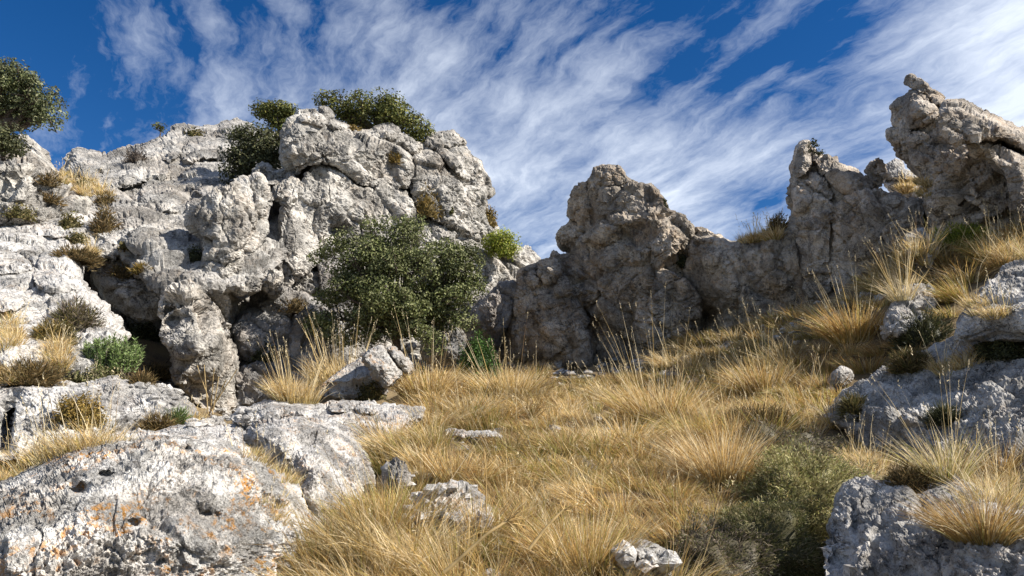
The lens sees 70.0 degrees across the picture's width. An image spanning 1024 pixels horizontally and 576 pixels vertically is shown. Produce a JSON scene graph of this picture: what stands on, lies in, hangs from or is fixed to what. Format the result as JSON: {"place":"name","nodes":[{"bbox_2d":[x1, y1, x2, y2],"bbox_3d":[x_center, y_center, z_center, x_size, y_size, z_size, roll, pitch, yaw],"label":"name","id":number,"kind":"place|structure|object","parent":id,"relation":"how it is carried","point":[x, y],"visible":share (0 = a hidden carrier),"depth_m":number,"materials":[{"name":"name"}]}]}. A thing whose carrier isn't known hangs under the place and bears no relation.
{"place":"outdoors","nodes":[
{"label":"outdoors","id":0,"kind":"place"},
{"bbox_2d":[0,210,1023,575],"bbox_3d":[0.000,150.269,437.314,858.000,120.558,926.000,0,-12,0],"label":"ground","id":1,"kind":"structure","parent":0,"point":[156,351],"depth_m":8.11,"materials":[{"name":"beige plant"}]},
{"bbox_2d":[0,205,130,386],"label":"rock slope","id":2,"kind":"structure","parent":1,"relation":"on","point":[30,267],"depth_m":10.56,"materials":[{"name":"stone"}]},
{"bbox_2d":[0,120,33,160],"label":"bush","id":3,"kind":"object","parent":2,"relation":"on","point":[10,145],"visible":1,"depth_m":12.57,"materials":[{"name":"green plant"}]},
{"bbox_2d":[0,200,37,225],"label":"bush","id":4,"kind":"object","parent":2,"relation":"on","point":[25,214],"visible":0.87,"depth_m":12.78,"materials":[{"name":"green plant"}]},
{"bbox_2d":[0,134,92,225],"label":"rock knoll","id":5,"kind":"structure","parent":2,"relation":"on","point":[19,174],"depth_m":13.49,"materials":[{"name":"stone"}]},
{"bbox_2d":[0,57,69,134],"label":"leaning tree","id":6,"kind":"object","parent":5,"relation":"on","point":[23,103],"visible":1,"depth_m":14.07,"materials":[{"name":"green plant"}]},
{"bbox_2d":[33,168,64,187],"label":"bush","id":7,"kind":"object","parent":5,"relation":"on","point":[50,180],"visible":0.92,"depth_m":13.61,"materials":[{"name":"brown plant"}]},
{"bbox_2d":[37,189,67,209],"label":"bush","id":8,"kind":"object","parent":2,"relation":"on","point":[52,200],"visible":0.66,"depth_m":13.58,"materials":[{"name":"brown plant"}]},
{"bbox_2d":[27,316,82,345],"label":"bush","id":9,"kind":"object","parent":2,"relation":"on","point":[38,332],"visible":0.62,"depth_m":8.58,"materials":[{"name":"brown plant"}]},
{"bbox_2d":[57,209,86,229],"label":"bush","id":10,"kind":"object","parent":2,"relation":"on","point":[68,221],"visible":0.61,"depth_m":13.18,"materials":[{"name":"green plant"}]},
{"bbox_2d":[41,294,106,330],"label":"bush","id":11,"kind":"object","parent":2,"relation":"on","point":[81,316],"visible":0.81,"depth_m":9.36,"materials":[{"name":"brown plant"}]},
{"bbox_2d":[47,241,106,271],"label":"bush","id":12,"kind":"object","parent":2,"relation":"on","point":[84,256],"visible":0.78,"depth_m":11.55,"materials":[{"name":"brown plant"}]},
{"bbox_2d":[63,231,90,244],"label":"bush","id":13,"kind":"object","parent":2,"relation":"on","point":[75,238],"visible":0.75,"depth_m":12.65,"materials":[{"name":"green plant"}]},
{"bbox_2d":[86,198,123,237],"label":"bush","id":14,"kind":"object","parent":2,"relation":"on","point":[105,223],"visible":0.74,"depth_m":13.31,"materials":[{"name":"brown plant"}]},
{"bbox_2d":[93,190,119,205],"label":"bush","id":15,"kind":"object","parent":2,"relation":"on","point":[106,197],"visible":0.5,"depth_m":14.99,"materials":[{"name":"brown plant"}]},
{"bbox_2d":[82,332,145,377],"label":"rosemary bush","id":16,"kind":"object","parent":2,"relation":"on","point":[123,355],"visible":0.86,"depth_m":8.47,"materials":[{"name":"green plant"}]},
{"bbox_2d":[0,375,198,461],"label":"rock ledge","id":17,"kind":"object","parent":1,"relation":"on","point":[132,402],"visible":0.57,"depth_m":7.02,"materials":[{"name":"stone"}]},
{"bbox_2d":[0,354,71,387],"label":"bush","id":18,"kind":"object","parent":17,"relation":"on","point":[49,378],"visible":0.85,"depth_m":7.61,"materials":[{"name":"brown plant"}]},
{"bbox_2d":[49,390,111,432],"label":"ochre bush","id":19,"kind":"object","parent":17,"relation":"on","point":[68,410],"visible":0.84,"depth_m":6.51,"materials":[{"name":"yellow plant"}]},
{"bbox_2d":[63,362,125,382],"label":"bush","id":20,"kind":"object","parent":17,"relation":"on","point":[76,378],"visible":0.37,"depth_m":8.20,"materials":[{"name":"green plant"}]},
{"bbox_2d":[125,366,160,385],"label":"bush","id":21,"kind":"object","parent":17,"relation":"on","point":[145,378],"visible":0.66,"depth_m":7.73,"materials":[{"name":"brown plant"}]},
{"bbox_2d":[137,410,180,429],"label":"bush","id":22,"kind":"object","parent":17,"relation":"on","point":[157,423],"visible":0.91,"depth_m":6.80,"materials":[{"name":"brown plant"}]},
{"bbox_2d":[162,405,194,424],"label":"bush","id":23,"kind":"object","parent":17,"relation":"on","point":[180,417],"visible":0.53,"depth_m":7.02,"materials":[{"name":"green plant"}]},
{"bbox_2d":[83,267,161,332],"bbox_3d":[-7.333,0.304,14.804,3.994,3.644,1.376,4,-13,-16],"label":"backing rock","id":24,"kind":"object","parent":1,"relation":"on","point":[88,276],"visible":0.01,"depth_m":14.20,"materials":[{"name":"stone"}]},
{"bbox_2d":[87,257,160,321],"bbox_3d":[-6.903,-0.050,13.207,2.213,1.437,1.566,0,-12,0],"label":"rounded rock","id":25,"kind":"object","parent":1,"relation":"on","point":[134,299],"visible":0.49,"depth_m":12.53,"materials":[{"name":"stone"}]},
{"bbox_2d":[125,319,160,342],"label":"bush","id":26,"kind":"object","parent":1,"relation":"on","point":[142,331],"visible":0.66,"depth_m":13.14,"materials":[{"name":"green plant"}]},
{"bbox_2d":[141,359,171,383],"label":"bush","id":27,"kind":"object","parent":1,"relation":"on","point":[165,375],"visible":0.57,"depth_m":11.82,"materials":[{"name":"brown plant"}]},
{"bbox_2d":[0,428,321,575],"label":"boulder","id":28,"kind":"object","parent":1,"relation":"on","point":[150,503],"visible":0.92,"depth_m":2.72,"materials":[{"name":"stone"}]},
{"bbox_2d":[60,117,287,297],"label":"rock ridge","id":29,"kind":"object","parent":1,"relation":"on","point":[168,182],"visible":0.61,"depth_m":15.33,"materials":[{"name":"stone"}]},
{"bbox_2d":[100,261,136,280],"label":"bush","id":30,"kind":"object","parent":29,"relation":"on","point":[123,274],"visible":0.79,"depth_m":12.56,"materials":[{"name":"brown plant"}]},
{"bbox_2d":[121,147,152,163],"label":"bush","id":31,"kind":"object","parent":29,"relation":"on","point":[133,157],"visible":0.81,"depth_m":18.24,"materials":[{"name":"brown plant"}]},
{"bbox_2d":[126,259,151,277],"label":"bush","id":32,"kind":"object","parent":29,"relation":"on","point":[137,269],"visible":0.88,"depth_m":11.86,"materials":[{"name":"brown plant"}]},
{"bbox_2d":[187,244,201,261],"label":"bush","id":33,"kind":"object","parent":29,"relation":"on","point":[194,256],"visible":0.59,"depth_m":12.56,"materials":[{"name":"green plant"}]},
{"bbox_2d":[183,126,205,136],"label":"bush","id":34,"kind":"object","parent":29,"relation":"on","point":[191,133],"visible":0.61,"depth_m":21.61,"materials":[{"name":"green plant"}]},
{"bbox_2d":[232,275,262,296],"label":"boulder","id":35,"kind":"object","parent":29,"relation":"on","point":[251,285],"visible":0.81,"depth_m":12.25,"materials":[{"name":"stone"}]},
{"bbox_2d":[216,120,282,184],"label":"ledge shrub","id":36,"kind":"object","parent":29,"relation":"on","point":[259,145],"visible":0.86,"depth_m":16.75,"materials":[{"name":"green plant"}]},
{"bbox_2d":[248,98,298,139],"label":"skyline shrub","id":37,"kind":"object","parent":29,"relation":"on","point":[277,113],"visible":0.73,"depth_m":17.40,"materials":[{"name":"green plant"}]},
{"bbox_2d":[157,277,239,413],"bbox_3d":[-4.874,0.924,11.340,1.164,2.103,2.119,0,-12,0],"label":"rock pillar","id":38,"kind":"object","parent":1,"relation":"on","point":[194,332],"visible":0.96,"depth_m":10.96,"materials":[{"name":"stone"}]},
{"bbox_2d":[197,365,236,414],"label":"dry stalks","id":39,"kind":"object","parent":1,"relation":"on","point":[211,407],"visible":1,"depth_m":7.59,"materials":[{"name":"beige plant"}]},
{"bbox_2d":[184,172,273,323],"bbox_3d":[-5.121,-0.856,13.163,1.322,3.144,1.982,0,-12,0],"label":"rock pillar","id":40,"kind":"object","parent":1,"relation":"on","point":[226,225],"visible":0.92,"depth_m":12.63,"materials":[{"name":"stone"}]},
{"bbox_2d":[243,416,375,533],"bbox_3d":[-1.313,1.345,4.770,0.964,1.022,2.001,0,-12,0],"label":"boulder","id":41,"kind":"object","parent":1,"relation":"on","point":[304,434],"visible":0.46,"depth_m":4.37,"materials":[{"name":"grey stone"}]},
{"bbox_2d":[232,399,425,441],"bbox_3d":[-1.595,1.141,6.189,1.613,0.522,1.581,0,-12,0],"label":"rock shelf","id":42,"kind":"object","parent":1,"relation":"on","point":[331,412],"visible":0.62,"depth_m":6.30,"materials":[{"name":"grey stone"}]},
{"bbox_2d":[257,333,337,403],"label":"grass tussock","id":43,"kind":"object","parent":42,"relation":"on","point":[315,397],"depth_m":6.65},
{"bbox_2d":[287,302,397,386],"bbox_3d":[-2.571,0.884,11.125,1.693,1.215,1.582,0,-12,0],"label":"grass tussock","id":44,"kind":"object","parent":1,"relation":"on","point":[326,373],"depth_m":10.76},
{"bbox_2d":[319,345,415,400],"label":"leaning block","id":45,"kind":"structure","parent":1,"relation":"on","point":[379,364],"depth_m":8.12,"materials":[{"name":"stone"}]},
{"bbox_2d":[352,379,389,400],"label":"bush","id":46,"kind":"object","parent":1,"relation":"on","point":[371,392],"visible":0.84,"depth_m":8.21,"materials":[{"name":"green plant"}]},
{"bbox_2d":[229,106,530,407],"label":"cliff","id":47,"kind":"structure","parent":1,"relation":"on","point":[329,177],"depth_m":15.45,"materials":[{"name":"stone"}]},
{"bbox_2d":[243,337,279,364],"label":"bush","id":48,"kind":"object","parent":47,"relation":"on","point":[257,357],"visible":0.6,"depth_m":12.68,"materials":[{"name":"green plant"}]},
{"bbox_2d":[260,268,284,298],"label":"boulder","id":49,"kind":"object","parent":47,"relation":"on","point":[273,287],"visible":0.87,"depth_m":12.74,"materials":[{"name":"stone"}]},
{"bbox_2d":[268,295,309,314],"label":"bush","id":50,"kind":"object","parent":47,"relation":"on","point":[294,306],"visible":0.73,"depth_m":13.21,"materials":[{"name":"brown plant"}]},
{"bbox_2d":[312,86,435,142],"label":"skyline shrub","id":51,"kind":"object","parent":47,"relation":"on","point":[359,113],"visible":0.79,"depth_m":17.80,"materials":[{"name":"green plant"}]},
{"bbox_2d":[415,183,445,227],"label":"bush","id":52,"kind":"object","parent":47,"relation":"on","point":[426,207],"visible":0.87,"depth_m":16.71,"materials":[{"name":"brown plant"}]},
{"bbox_2d":[486,203,499,229],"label":"bush","id":53,"kind":"object","parent":47,"relation":"on","point":[491,218],"visible":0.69,"depth_m":18.27,"materials":[{"name":"brown plant"}]},
{"bbox_2d":[480,225,522,261],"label":"lime bush","id":54,"kind":"object","parent":47,"relation":"on","point":[493,244],"visible":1,"depth_m":17.29,"materials":[{"name":"green plant"}]},
{"bbox_2d":[302,213,488,355],"bbox_3d":[-2.001,-0.033,12.536,3.253,2.654,1.496,0,-12,0],"label":"holm oak shrub","id":55,"kind":"object","parent":1,"relation":"on","point":[380,261],"visible":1,"depth_m":12.44,"materials":[{"name":"green plant"}]},
{"bbox_2d":[381,457,411,500],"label":"stone","id":56,"kind":"object","parent":1,"relation":"on","point":[396,469],"visible":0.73,"depth_m":4.26,"materials":[{"name":"stone"}]},
{"bbox_2d":[308,383,506,533],"bbox_3d":[-0.532,0.876,3.634,1.003,0.775,1.028,-8,-15,34],"label":"grass tussock","id":57,"kind":"object","parent":1,"relation":"on","point":[385,502],"depth_m":3.50,"materials":[{"name":"plant"}]},
{"bbox_2d":[385,308,484,399],"bbox_3d":[-1.094,0.796,9.075,1.432,1.176,1.485,-7,-14,31],"label":"grass tussock","id":58,"kind":"object","parent":1,"relation":"on","point":[407,387],"depth_m":8.78,"materials":[{"name":"plant"}]},
{"bbox_2d":[419,326,467,366],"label":"rock","id":59,"kind":"object","parent":1,"relation":"on","point":[455,342],"visible":0.66,"depth_m":12.81,"materials":[{"name":"stone"}]},
{"bbox_2d":[401,480,494,536],"bbox_3d":[-0.325,1.107,3.620,0.486,0.293,0.513,0,-12,0],"label":"rock","id":60,"kind":"object","parent":1,"relation":"on","point":[466,488],"visible":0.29,"depth_m":3.60,"materials":[{"name":"grey stone"}]},
{"bbox_2d":[445,428,491,444],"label":"stone","id":61,"kind":"object","parent":1,"relation":"on","point":[465,434],"visible":0.41,"depth_m":5.69,"materials":[{"name":"grey stone"}]},
{"bbox_2d":[448,293,502,369],"bbox_3d":[-0.454,1.454,16.994,2.370,3.066,1.408,0,-12,0],"label":"rock","id":62,"kind":"object","parent":1,"relation":"on","point":[474,303],"visible":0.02,"depth_m":16.62,"materials":[{"name":"stone"}]},
{"bbox_2d":[456,321,505,380],"bbox_3d":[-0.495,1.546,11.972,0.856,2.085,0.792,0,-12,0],"label":"fern bush","id":63,"kind":"object","parent":1,"relation":"on","point":[477,349],"visible":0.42,"depth_m":11.90,"materials":[{"name":"green plant"}]},
{"bbox_2d":[443,506,526,573],"bbox_3d":[-0.081,0.751,2.194,0.248,0.195,0.105,0,-12,0],"label":"dry umbel","id":64,"kind":"object","parent":1,"relation":"on","point":[469,549],"visible":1,"depth_m":2.17,"materials":[{"name":"beige plant"}]},
{"bbox_2d":[460,280,516,356],"bbox_3d":[-0.533,0.707,15.381,1.389,1.735,1.246,-11,-16,43],"label":"rock","id":65,"kind":"object","parent":1,"relation":"on","point":[493,309],"visible":0.71,"depth_m":14.90,"materials":[{"name":"stone"}]},
{"bbox_2d":[451,315,554,398],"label":"grass tussock","id":66,"kind":"object","parent":1,"relation":"on","point":[503,382],"depth_m":8.79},
{"bbox_2d":[129,292,885,575],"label":"scree","id":67,"kind":"structure","parent":1,"relation":"on","point":[170,390],"depth_m":5.94,"materials":[{"name":"stone"}]},
{"bbox_2d":[154,420,246,446],"bbox_3d":[-2.332,1.210,5.796,1.219,0.336,0.675,-5,-13,22],"label":"rock","id":68,"kind":"object","parent":67,"relation":"on","point":[219,430],"visible":0.26,"depth_m":5.76,"materials":[{"name":"grey stone"}]},
{"bbox_2d":[0,155,1023,525],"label":"rock pocket grass","id":69,"kind":"object","parent":1,"relation":"on","point":[58,351],"visible":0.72,"depth_m":5.94,"materials":[{"name":"plant"}]},
{"bbox_2d":[504,245,540,281],"bbox_3d":[0.055,-0.357,18.941,2.378,2.622,2.167,0,-12,0],"label":"rock shoulder","id":70,"kind":"object","parent":1,"relation":"on","point":[513,269],"visible":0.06,"depth_m":19.02,"materials":[{"name":"stone"}]},
{"bbox_2d":[498,250,593,373],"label":"buttress","id":71,"kind":"structure","parent":1,"relation":"on","point":[549,304],"depth_m":14.61,"materials":[{"name":"stone"}]},
{"bbox_2d":[528,501,571,549],"bbox_3d":[0.126,0.789,2.433,0.153,0.156,0.026,2,-12,-8],"label":"dry umbel","id":72,"kind":"object","parent":1,"relation":"on","point":[533,543],"visible":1,"depth_m":2.43,"materials":[{"name":"beige plant"}]},
{"bbox_2d":[483,414,679,575],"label":"grass tussock","id":73,"kind":"object","parent":1,"relation":"on","point":[594,539],"depth_m":3.01,"materials":[{"name":"plant"}]},
{"bbox_2d":[555,164,702,364],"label":"crag","id":74,"kind":"structure","parent":1,"relation":"on","point":[622,239],"depth_m":14.26,"materials":[{"name":"stone"}]},
{"bbox_2d":[610,538,671,575],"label":"stone","id":75,"kind":"object","parent":1,"relation":"on","point":[642,550],"visible":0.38,"depth_m":2.95,"materials":[{"name":"grey stone"}]},
{"bbox_2d":[581,281,735,429],"bbox_3d":[1.374,0.650,6.654,1.582,1.266,1.550,0,-12,0],"label":"grass tussock","id":76,"kind":"object","parent":1,"relation":"on","point":[625,408],"depth_m":6.43,"materials":[{"name":"plant"}]},
{"bbox_2d":[633,335,810,486],"bbox_3d":[1.192,0.732,4.355,1.044,0.860,1.040,6,-13,-27],"label":"grass tussock","id":77,"kind":"object","parent":1,"relation":"on","point":[733,459],"depth_m":4.16,"materials":[{"name":"plant"}]},
{"bbox_2d":[663,501,781,575],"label":"gorse cushion","id":78,"kind":"object","parent":1,"relation":"on","point":[746,552],"visible":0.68,"depth_m":3.27,"materials":[{"name":"green plant"}]},
{"bbox_2d":[682,223,806,337],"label":"rock wall","id":79,"kind":"structure","parent":1,"relation":"on","point":[721,273],"depth_m":13.12,"materials":[{"name":"stone"}]},
{"bbox_2d":[765,210,790,239],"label":"bush","id":80,"kind":"object","parent":79,"relation":"on","point":[776,220],"visible":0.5,"depth_m":12.88,"materials":[{"name":"green plant"}]},
{"bbox_2d":[687,491,825,575],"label":"gorse cushion","id":81,"kind":"object","parent":1,"relation":"on","point":[799,554],"visible":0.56,"depth_m":3.35,"materials":[{"name":"green plant"}]},
{"bbox_2d":[700,298,813,397],"bbox_3d":[2.748,0.691,8.235,1.375,1.077,1.411,0,-12,0],"label":"grass tussock","id":82,"kind":"object","parent":1,"relation":"on","point":[763,379],"depth_m":7.99,"materials":[{"name":"plant"}]},
{"bbox_2d":[715,395,798,413],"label":"grass tussock","id":83,"kind":"object","parent":1,"relation":"on","point":[763,404],"depth_m":6.77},
{"bbox_2d":[707,398,811,434],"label":"dead grass","id":84,"kind":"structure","parent":1,"relation":"on","point":[763,412],"depth_m":5.75,"materials":[{"name":"brown plant"}]},
{"bbox_2d":[717,414,847,463],"bbox_3d":[1.979,1.221,5.309,0.925,0.603,0.919,-7,-14,30],"label":"gorse cushion","id":85,"kind":"object","parent":1,"relation":"on","point":[817,442],"visible":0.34,"depth_m":5.22,"materials":[{"name":"green plant"}]},
{"bbox_2d":[723,431,886,543],"bbox_3d":[1.527,1.281,3.879,1.019,1.048,0.902,0,-12,0],"label":"gorse cushion","id":86,"kind":"object","parent":1,"relation":"on","point":[786,475],"visible":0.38,"depth_m":3.79,"materials":[{"name":"green plant"}]},
{"bbox_2d":[792,251,887,344],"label":"grass tussock","id":87,"kind":"object","parent":1,"relation":"on","point":[831,329],"depth_m":8.21,"materials":[{"name":"plant"}]},
{"bbox_2d":[828,366,853,391],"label":"rock","id":88,"kind":"object","parent":1,"relation":"on","point":[842,371],"visible":0.81,"depth_m":7.03,"materials":[{"name":"grey stone"}]},
{"bbox_2d":[785,140,926,301],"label":"crag","id":89,"kind":"structure","parent":1,"relation":"on","point":[837,208],"depth_m":11.89,"materials":[{"name":"stone"}]},
{"bbox_2d":[806,138,825,161],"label":"skyline sprig","id":90,"kind":"object","parent":89,"relation":"on","point":[814,150],"visible":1,"depth_m":11.68,"materials":[{"name":"green plant"}]},
{"bbox_2d":[883,158,921,198],"bbox_3d":[7.219,-2.009,13.424,0.812,1.205,1.192,-11,-17,43],"label":"rock ledge","id":91,"kind":"object","parent":1,"relation":"on","point":[894,167],"visible":0.47,"depth_m":13.31,"materials":[{"name":"stone"}]},
{"bbox_2d":[880,283,937,342],"bbox_3d":[4.247,0.228,7.887,1.080,0.729,0.484,11,-16,-42],"label":"rock","id":92,"kind":"object","parent":1,"relation":"on","point":[918,302],"visible":0.75,"depth_m":7.74,"materials":[{"name":"grey stone"}]},
{"bbox_2d":[863,224,932,301],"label":"grass tussock","id":93,"kind":"object","parent":92,"relation":"on","point":[898,294],"depth_m":7.80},
{"bbox_2d":[880,305,954,353],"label":"bush","id":94,"kind":"object","parent":1,"relation":"on","point":[928,329],"visible":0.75,"depth_m":7.41,"materials":[{"name":"green plant"}]},
{"bbox_2d":[898,227,938,277],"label":"rock","id":95,"kind":"object","parent":1,"relation":"on","point":[921,231],"visible":0.34,"depth_m":8.65,"materials":[{"name":"grey stone"}]},
{"bbox_2d":[820,460,1023,575],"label":"rock","id":96,"kind":"object","parent":1,"relation":"on","point":[867,537],"visible":0.77,"depth_m":2.82,"materials":[{"name":"grey stone"}]},
{"bbox_2d":[878,458,935,493],"bbox_3d":[1.788,0.918,3.271,0.301,0.316,0.275,0,-12,0],"label":"spiny cushion","id":97,"kind":"object","parent":96,"relation":"on","point":[902,475],"visible":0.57,"depth_m":3.25,"materials":[{"name":"brown plant"}]},
{"bbox_2d":[868,346,1001,482],"bbox_3d":[1.933,0.568,3.327,0.639,0.608,0.693,0,-12,0],"label":"grass tussock","id":98,"kind":"object","parent":96,"relation":"on","point":[940,463],"depth_m":3.24,"materials":[{"name":"plant"}]},
{"bbox_2d":[879,483,1023,545],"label":"grass tussock","id":99,"kind":"object","parent":96,"relation":"on","point":[997,526],"depth_m":2.46,"materials":[{"name":"plant"}]},
{"bbox_2d":[827,336,1023,486],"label":"rock slab","id":100,"kind":"object","parent":1,"relation":"on","point":[997,386],"visible":0.45,"depth_m":5.29,"materials":[{"name":"grey stone"}]},
{"bbox_2d":[832,388,867,425],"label":"bush","id":101,"kind":"object","parent":100,"relation":"on","point":[850,404],"visible":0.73,"depth_m":5.78,"materials":[{"name":"green plant"}]},
{"bbox_2d":[879,343,936,374],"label":"bush","id":102,"kind":"object","parent":100,"relation":"on","point":[906,361],"visible":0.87,"depth_m":5.92,"materials":[{"name":"green plant"}]},
{"bbox_2d":[916,400,964,431],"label":"bush","id":103,"kind":"object","parent":100,"relation":"on","point":[936,415],"visible":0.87,"depth_m":5.09,"materials":[{"name":"green plant"}]},
{"bbox_2d":[953,257,1023,345],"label":"rock","id":104,"kind":"object","parent":100,"relation":"on","point":[1010,327],"visible":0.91,"depth_m":5.54,"materials":[{"name":"grey stone"}]},
{"bbox_2d":[970,340,1023,363],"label":"bush","id":105,"kind":"object","parent":100,"relation":"on","point":[998,349],"visible":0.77,"depth_m":5.46,"materials":[{"name":"green plant"}]},
{"bbox_2d":[885,73,1023,236],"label":"crag","id":106,"kind":"structure","parent":1,"relation":"on","point":[964,153],"depth_m":9.95,"materials":[{"name":"stone"}]},
{"bbox_2d":[933,221,997,254],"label":"lime bush","id":107,"kind":"object","parent":1,"relation":"on","point":[958,233],"visible":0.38,"depth_m":9.05,"materials":[{"name":"green plant"}]},
{"bbox_2d":[953,407,1023,478],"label":"grass tussock","id":108,"kind":"object","parent":1,"relation":"on","point":[1015,462],"depth_m":4.30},
{"bbox_2d":[0,0,1023,258],"label":"sky","id":109,"kind":"structure","parent":0,"point":[709,104],"materials":[{"name":"blue"}]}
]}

